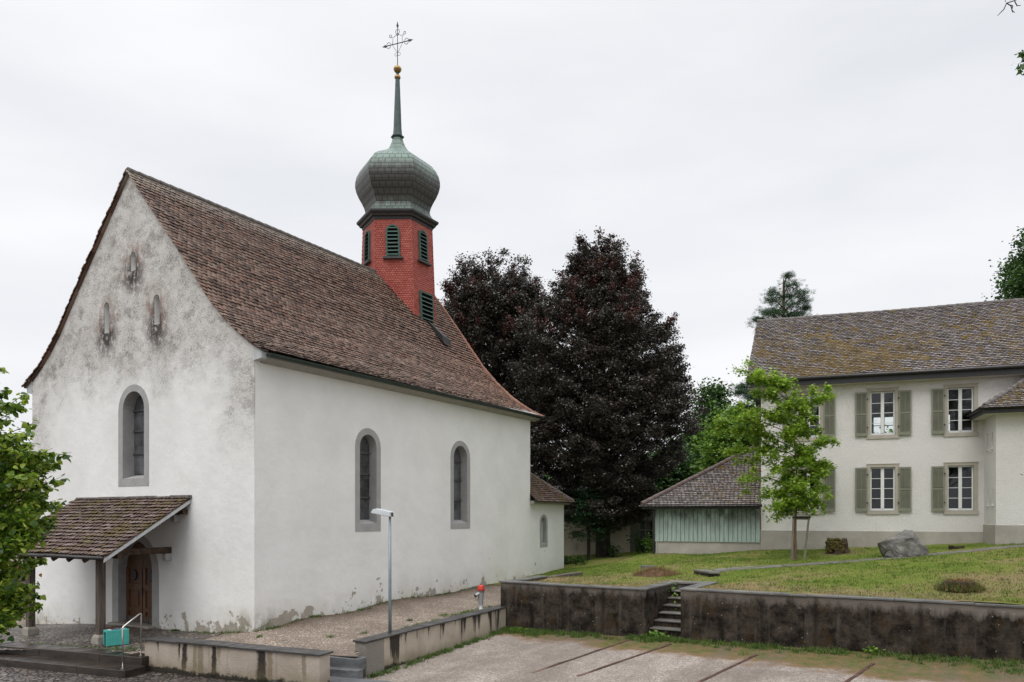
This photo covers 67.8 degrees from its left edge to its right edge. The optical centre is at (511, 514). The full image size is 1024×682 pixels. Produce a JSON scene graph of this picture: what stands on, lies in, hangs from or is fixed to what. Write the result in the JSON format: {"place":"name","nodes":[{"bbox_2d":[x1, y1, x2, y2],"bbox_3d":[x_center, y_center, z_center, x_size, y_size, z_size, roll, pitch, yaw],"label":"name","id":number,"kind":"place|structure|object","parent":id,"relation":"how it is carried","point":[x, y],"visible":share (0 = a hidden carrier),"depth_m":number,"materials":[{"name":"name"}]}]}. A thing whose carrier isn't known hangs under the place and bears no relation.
{"place":"outdoors","nodes":[
{"label":"outdoors","id":0,"kind":"place"},
{"bbox_2d":[0,624,222,652],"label":"porch paving","id":1,"kind":"structure","parent":0,"point":[79,635],"depth_m":23.89,"materials":[{"name":"grey stone"}]},
{"bbox_2d":[103,628,128,645],"bbox_3d":[-11.579,3.587,22.289,0.610,0.445,0.330,0,0,-43],"label":"block seat","id":2,"kind":"object","parent":1,"relation":"on","point":[112,637],"visible":1,"depth_m":22.16,"materials":[{"name":"teal plastic"}]},
{"bbox_2d":[106,626,135,630],"bbox_3d":[-12.826,3.735,24.783,1.300,0.025,0.670,0,0,31],"label":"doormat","id":3,"kind":"object","parent":1,"relation":"on","point":[112,627],"visible":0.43,"depth_m":24.83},
{"bbox_2d":[21,586,492,650],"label":"weeds","id":4,"kind":"object","parent":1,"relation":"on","point":[312,616],"visible":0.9,"depth_m":23.72,"materials":[{"name":"green plant"}]},
{"bbox_2d":[0,666,240,681],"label":"street","id":5,"kind":"structure","parent":0,"point":[10,674],"depth_m":19.84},
{"bbox_2d":[0,367,72,643],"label":"hazel tree","id":6,"kind":"object","parent":5,"relation":"on","point":[21,521],"visible":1,"depth_m":13.85,"materials":[{"name":"green plant"}]},
{"bbox_2d":[142,636,332,681],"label":"wall","id":7,"kind":"structure","parent":5,"relation":"on","point":[233,661],"depth_m":19.45,"materials":[{"name":"concrete"}]},
{"bbox_2d":[273,655,393,681],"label":"steps","id":8,"kind":"structure","parent":5,"relation":"on","point":[347,668],"depth_m":19.58,"materials":[{"name":"grey stone"}]},
{"bbox_2d":[15,578,500,655],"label":"terrace","id":9,"kind":"structure","parent":0,"point":[346,629],"depth_m":23.67,"materials":[{"name":"beige gravel"}]},
{"bbox_2d":[0,641,148,677],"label":"entrance steps","id":10,"kind":"structure","parent":9,"relation":"on","point":[80,660],"depth_m":20.97,"materials":[{"name":"stone"}]},
{"bbox_2d":[120,613,141,668],"bbox_3d":[-10.150,3.365,20.350,0.109,1.370,0.896,0,0,7],"label":"handrail","id":11,"kind":"object","parent":10,"relation":"on","point":[137,615],"visible":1,"depth_m":20.33,"materials":[{"name":"silver metal"}]},
{"bbox_2d":[16,22,574,644],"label":"church","id":12,"kind":"structure","parent":9,"relation":"on","point":[250,424],"depth_m":26.15,"materials":[{"name":"paint"}]},
{"bbox_2d":[118,384,148,486],"bbox_3d":[-12.568,-2.645,25.687,1.680,3.410,0.432,0,0,31],"label":"window","id":13,"kind":"structure","parent":12,"relation":"in","point":[133,410],"depth_m":25.90,"materials":[{"name":"grey paint"}]},
{"bbox_2d":[126,541,143,621],"bbox_3d":[-12.802,2.255,25.909,1.051,2.770,0.192,0,0,31],"label":"door","id":14,"kind":"structure","parent":12,"relation":"in","point":[135,563],"depth_m":25.92,"materials":[{"name":"brown wood"}]},
{"bbox_2d":[143,546,151,622],"bbox_3d":[-12.035,2.255,25.491,0.924,2.770,0.125,0,0,31],"label":"door","id":15,"kind":"structure","parent":12,"relation":"in","point":[147,570],"depth_m":25.59,"materials":[{"name":"brown wood"}]},
{"bbox_2d":[355,428,380,531],"bbox_3d":[-5.200,-1.215,26.872,0.352,3.630,1.330,0,0,31],"label":"window","id":16,"kind":"structure","parent":12,"relation":"in","point":[367,443],"depth_m":27.15,"materials":[{"name":"grey paint"}]},
{"bbox_2d":[451,441,469,528],"bbox_3d":[-2.286,-1.230,31.772,0.352,3.660,1.420,0,0,31],"label":"window","id":17,"kind":"structure","parent":12,"relation":"in","point":[460,455],"depth_m":32.12,"materials":[{"name":"grey paint"}]},
{"bbox_2d":[540,514,547,546],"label":"window","id":18,"kind":"structure","parent":12,"relation":"in","point":[543,518],"depth_m":38.20,"materials":[{"name":"grey paint"}]},
{"bbox_2d":[371,508,393,632],"bbox_3d":[-3.675,1.766,21.630,0.789,3.862,0.207,0,0,37],"label":"street lamp","id":19,"kind":"object","parent":9,"relation":"on","point":[389,514],"visible":0.9,"depth_m":21.42,"materials":[{"name":"metal"}]},
{"bbox_2d":[353,605,506,677],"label":"wall","id":20,"kind":"structure","parent":9,"relation":"on","point":[386,650],"depth_m":22.43,"materials":[{"name":"concrete"}]},
{"bbox_2d":[474,584,484,609],"bbox_3d":[-1.122,2.866,25.989,0.388,0.985,0.269,0,0,-10],"label":"fire hydrant","id":21,"kind":"object","parent":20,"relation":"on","point":[480,592],"visible":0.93,"depth_m":25.92,"materials":[{"name":"silver metal"}]},
{"bbox_2d":[0,0,1023,467],"label":"sky","id":22,"kind":"structure","parent":0,"point":[871,152],"materials":[{"name":"white"}]},
{"bbox_2d":[363,631,1023,681],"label":"parking","id":23,"kind":"structure","parent":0,"point":[519,657],"depth_m":20.09,"materials":[{"name":"grey concrete"}]},
{"bbox_2d":[509,627,530,631],"bbox_3d":[0.214,3.906,25.731,0.804,0.209,0.563,0,0,22],"label":"weed plant","id":24,"kind":"object","parent":23,"relation":"on","point":[515,628],"visible":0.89,"depth_m":25.72,"materials":[{"name":"green plant"}]},
{"bbox_2d":[531,639,631,672],"bbox_3d":[2.300,4.010,21.978,0.103,0.344,5.410,0,0,41],"label":"edging strip","id":25,"kind":"object","parent":23,"relation":"on","point":[581,656],"visible":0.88,"depth_m":21.53,"materials":[{"name":"stone"}]},
{"bbox_2d":[499,572,675,636],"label":"retaining wall","id":26,"kind":"structure","parent":23,"relation":"on","point":[608,610],"depth_m":24.99,"materials":[{"name":"concrete"}]},
{"bbox_2d":[668,579,676,608],"bbox_3d":[5.375,2.735,25.303,0.378,1.086,0.920,0,0,0],"label":"ivy","id":27,"kind":"object","parent":26,"relation":"attached to","point":[672,588],"visible":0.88,"depth_m":25.49,"materials":[{"name":"green plant"}]},
{"bbox_2d":[576,643,671,675],"bbox_3d":[3.199,3.994,21.008,0.106,0.302,4.514,0,0,43],"label":"edging strip","id":28,"kind":"object","parent":23,"relation":"on","point":[605,666],"visible":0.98,"depth_m":20.74,"materials":[{"name":"stone"}]},
{"bbox_2d":[640,630,669,637],"bbox_3d":[4.471,3.749,23.724,0.952,0.315,0.586,0,0,13],"label":"weed plant","id":29,"kind":"object","parent":23,"relation":"on","point":[656,633],"visible":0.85,"depth_m":23.66,"materials":[{"name":"green plant"}]},
{"bbox_2d":[367,625,1023,677],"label":"weeds","id":30,"kind":"object","parent":23,"relation":"on","point":[754,645],"visible":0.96,"depth_m":21.59,"materials":[{"name":"green plant"}]},
{"bbox_2d":[697,654,757,681],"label":"edging strip","id":31,"kind":"object","parent":23,"relation":"on","point":[723,670],"visible":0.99,"depth_m":19.32,"materials":[{"name":"stone"}]},
{"bbox_2d":[679,581,1023,661],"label":"retaining wall","id":32,"kind":"structure","parent":23,"relation":"on","point":[972,629],"depth_m":20.71,"materials":[{"name":"concrete"}]},
{"bbox_2d":[844,663,874,681],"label":"edging strip","id":33,"kind":"object","parent":23,"relation":"on","point":[859,672],"visible":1,"depth_m":18.44,"materials":[{"name":"stone"}]},
{"bbox_2d":[862,646,885,652],"bbox_3d":[9.761,3.637,20.481,0.734,0.281,0.522,0,0,0],"label":"weed plant","id":34,"kind":"object","parent":23,"relation":"on","point":[870,649],"visible":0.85,"depth_m":20.43,"materials":[{"name":"green plant"}]},
{"bbox_2d":[490,542,1023,604],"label":"lawn","id":35,"kind":"structure","parent":0,"point":[594,560],"depth_m":26.64,"materials":[{"name":"green plant"}]},
{"bbox_2d":[564,555,591,565],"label":"shrub","id":36,"kind":"object","parent":35,"relation":"on","point":[567,561],"visible":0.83,"depth_m":41.69,"materials":[{"name":"green plant"}]},
{"bbox_2d":[564,478,615,559],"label":"tree","id":37,"kind":"object","parent":35,"relation":"on","point":[586,525],"visible":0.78,"depth_m":42.25,"materials":[{"name":"green plant"}]},
{"bbox_2d":[555,486,629,555],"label":"house","id":38,"kind":"structure","parent":35,"relation":"on","point":[579,547],"depth_m":46.45,"materials":[{"name":"beige paint"}]},
{"bbox_2d":[501,225,709,557],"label":"copper beech","id":39,"kind":"object","parent":35,"relation":"on","point":[590,402],"visible":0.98,"depth_m":41.86,"materials":[{"name":"brown plant"}]},
{"bbox_2d":[603,542,623,557],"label":"fern","id":40,"kind":"object","parent":35,"relation":"on","point":[611,551],"visible":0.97,"depth_m":42.92,"materials":[{"name":"green plant"}]},
{"bbox_2d":[250,562,1004,678],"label":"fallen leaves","id":41,"kind":"object","parent":35,"relation":"on","point":[637,649],"visible":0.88,"depth_m":22.27,"materials":[{"name":"brown plant"}]},
{"bbox_2d":[626,529,655,552],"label":"shrub","id":42,"kind":"object","parent":35,"relation":"on","point":[637,547],"visible":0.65,"depth_m":44.89,"materials":[{"name":"green plant"}]},
{"bbox_2d":[630,508,655,551],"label":"house","id":43,"kind":"structure","parent":35,"relation":"on","point":[644,527],"depth_m":46.75,"materials":[{"name":"grey concrete"}]},
{"bbox_2d":[639,521,651,540],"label":"window","id":44,"kind":"structure","parent":43,"relation":"in","point":[645,526],"depth_m":46.86,"materials":[{"name":"black glass"}]},
{"bbox_2d":[641,565,654,568],"bbox_3d":[5.711,2.248,31.983,0.616,0.200,0.494,0,0,0],"label":"flat stone","id":45,"kind":"object","parent":35,"relation":"on","point":[642,566],"visible":0.47,"depth_m":31.78,"materials":[{"name":"grey stone"}]},
{"bbox_2d":[641,530,655,552],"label":"shrub","id":46,"kind":"object","parent":35,"relation":"on","point":[649,544],"visible":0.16,"depth_m":41.51,"materials":[{"name":"green plant"}]},
{"bbox_2d":[627,565,679,576],"bbox_3d":[5.416,2.118,28.841,2.266,0.494,1.671,0,0,18],"label":"earth mound","id":47,"kind":"object","parent":35,"relation":"on","point":[660,571],"visible":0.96,"depth_m":28.55,"materials":[{"name":"brown soil"}]},
{"bbox_2d":[641,441,710,494],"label":"broadleaf tree","id":48,"kind":"object","parent":35,"relation":"on","point":[674,478],"visible":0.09,"depth_m":54.26,"materials":[{"name":"green plant"}]},
{"bbox_2d":[650,580,702,637],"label":"garden steps","id":49,"kind":"structure","parent":35,"relation":"on","point":[668,621],"depth_m":24.61,"materials":[{"name":"concrete"}]},
{"bbox_2d":[638,444,761,553],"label":"shed","id":50,"kind":"structure","parent":35,"relation":"on","point":[708,510],"depth_m":35.90,"materials":[{"name":"wood"}]},
{"bbox_2d":[693,569,719,576],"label":"stone slab","id":51,"kind":"structure","parent":35,"relation":"on","point":[705,572],"depth_m":27.77,"materials":[{"name":"concrete"}]},
{"bbox_2d":[679,377,737,474],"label":"broadleaf tree","id":52,"kind":"object","parent":35,"relation":"on","point":[712,391],"visible":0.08,"depth_m":59.33,"materials":[{"name":"green plant"}]},
{"bbox_2d":[679,397,799,479],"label":"broadleaf tree","id":53,"kind":"object","parent":35,"relation":"on","point":[716,442],"visible":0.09,"depth_m":51.13,"materials":[{"name":"green plant"}]},
{"bbox_2d":[727,380,760,529],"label":"tree","id":54,"kind":"object","parent":35,"relation":"on","point":[744,390],"visible":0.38,"depth_m":45.90,"materials":[{"name":"green plant"}]},
{"bbox_2d":[706,356,841,559],"bbox_3d":[10.558,-2.267,30.623,5.377,8.329,2.604,0,0,0],"label":"young maple","id":55,"kind":"object","parent":35,"relation":"on","point":[804,456],"visible":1,"depth_m":30.47,"materials":[{"name":"green plant"}]},
{"bbox_2d":[745,270,815,337],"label":"pine tree","id":56,"kind":"object","parent":35,"relation":"on","point":[775,312],"visible":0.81,"depth_m":57.61,"materials":[{"name":"green plant"}]},
{"bbox_2d":[668,419,892,449],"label":"broadleaf tree","id":57,"kind":"object","parent":35,"relation":"on","point":[890,430],"depth_m":58.85,"materials":[{"name":"green plant"}]},
{"bbox_2d":[791,516,810,560],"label":"tree stakes","id":58,"kind":"object","parent":35,"relation":"on","point":[807,530],"visible":0.82,"depth_m":30.45,"materials":[{"name":"brown wood"}]},
{"bbox_2d":[825,538,850,554],"bbox_3d":[13.654,1.344,31.818,1.344,0.748,1.208,0,0,0],"label":"tree stump","id":59,"kind":"object","parent":35,"relation":"on","point":[836,546],"visible":0.98,"depth_m":31.47,"materials":[{"name":"brown wood"}]},
{"bbox_2d":[746,298,1023,549],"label":"house","id":60,"kind":"structure","parent":35,"relation":"on","point":[919,375],"depth_m":33.33,"materials":[{"name":"paint"}]},
{"bbox_2d":[794,391,822,440],"bbox_3d":[13.337,-4.400,34.266,1.320,2.210,0.210,0,0,20],"label":"window","id":61,"kind":"structure","parent":60,"relation":"in","point":[820,415],"depth_m":34.16,"materials":[{"name":"stone"}]},
{"bbox_2d":[794,466,823,513],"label":"window","id":62,"kind":"structure","parent":60,"relation":"in","point":[821,496],"depth_m":34.17,"materials":[{"name":"stone"}]},
{"bbox_2d":[872,416,892,432],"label":"back window frame","id":63,"kind":"structure","parent":60,"relation":"in","point":[873,425],"depth_m":42.20,"materials":[{"name":"white paint"}]},
{"bbox_2d":[866,463,899,513],"bbox_3d":[16.170,-1.100,33.249,1.320,2.210,0.210,0,0,20],"label":"window","id":64,"kind":"structure","parent":60,"relation":"in","point":[895,466],"depth_m":33.26,"materials":[{"name":"stone"}]},
{"bbox_2d":[866,387,899,438],"bbox_3d":[16.170,-4.400,33.249,1.320,2.210,0.210,0,0,20],"label":"window","id":65,"kind":"structure","parent":60,"relation":"in","point":[895,390],"depth_m":33.26,"materials":[{"name":"stone"}]},
{"bbox_2d":[943,462,978,513],"bbox_3d":[18.975,-1.100,32.242,1.320,2.210,0.210,0,0,20],"label":"window","id":66,"kind":"structure","parent":60,"relation":"in","point":[974,465],"depth_m":32.23,"materials":[{"name":"stone"}]},
{"bbox_2d":[943,383,978,436],"bbox_3d":[18.975,-4.400,32.242,1.320,2.210,0.210,0,0,20],"label":"window","id":67,"kind":"structure","parent":60,"relation":"in","point":[974,386],"depth_m":32.25,"materials":[{"name":"stone"}]},
{"bbox_2d":[885,551,893,557],"bbox_3d":[14.391,1.538,29.008,0.490,0.330,0.326,0,0,-23],"label":"boulder","id":68,"kind":"object","parent":35,"relation":"on","point":[888,554],"visible":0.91,"depth_m":28.86,"materials":[{"name":"grey stone"}]},
{"bbox_2d":[877,529,928,556],"bbox_3d":[14.933,1.160,29.137,1.817,1.169,1.188,0,0,13],"label":"boulder","id":69,"kind":"object","parent":35,"relation":"on","point":[905,543],"visible":0.84,"depth_m":28.72,"materials":[{"name":"grey stone"}]},
{"bbox_2d":[948,545,964,549],"bbox_3d":[17.310,1.334,29.668,0.520,0.247,0.242,0,0,0],"label":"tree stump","id":70,"kind":"object","parent":35,"relation":"on","point":[950,547],"visible":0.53,"depth_m":29.60,"materials":[{"name":"brown wood"}]},
{"bbox_2d":[932,577,987,592],"bbox_3d":[12.508,2.008,21.270,1.543,0.546,1.544,0,0,0],"label":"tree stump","id":71,"kind":"object","parent":35,"relation":"on","point":[960,585],"visible":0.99,"depth_m":21.00,"materials":[{"name":"brown wood"}]},
{"bbox_2d":[983,226,1023,301],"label":"broadleaf tree","id":72,"kind":"object","parent":35,"relation":"on","point":[1012,286],"visible":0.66,"depth_m":58.82,"materials":[{"name":"green plant"}]},
{"bbox_2d":[997,0,1023,474],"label":"maple tree","id":73,"kind":"object","parent":35,"relation":"on","point":[1021,66],"visible":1,"depth_m":17.49,"materials":[{"name":"green plant"}]},
{"bbox_2d":[712,545,1023,571],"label":"path","id":74,"kind":"structure","parent":0,"point":[845,561],"depth_m":28.73,"materials":[{"name":"grey gravel"}]},
{"label":"ground","id":75,"kind":"structure","parent":0,"visible":0},
{"bbox_2d":[437,247,555,471],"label":"copper beech","id":76,"kind":"object","parent":75,"relation":"on","point":[478,306],"visible":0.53,"depth_m":47.76,"materials":[{"name":"brown plant"}]}
]}

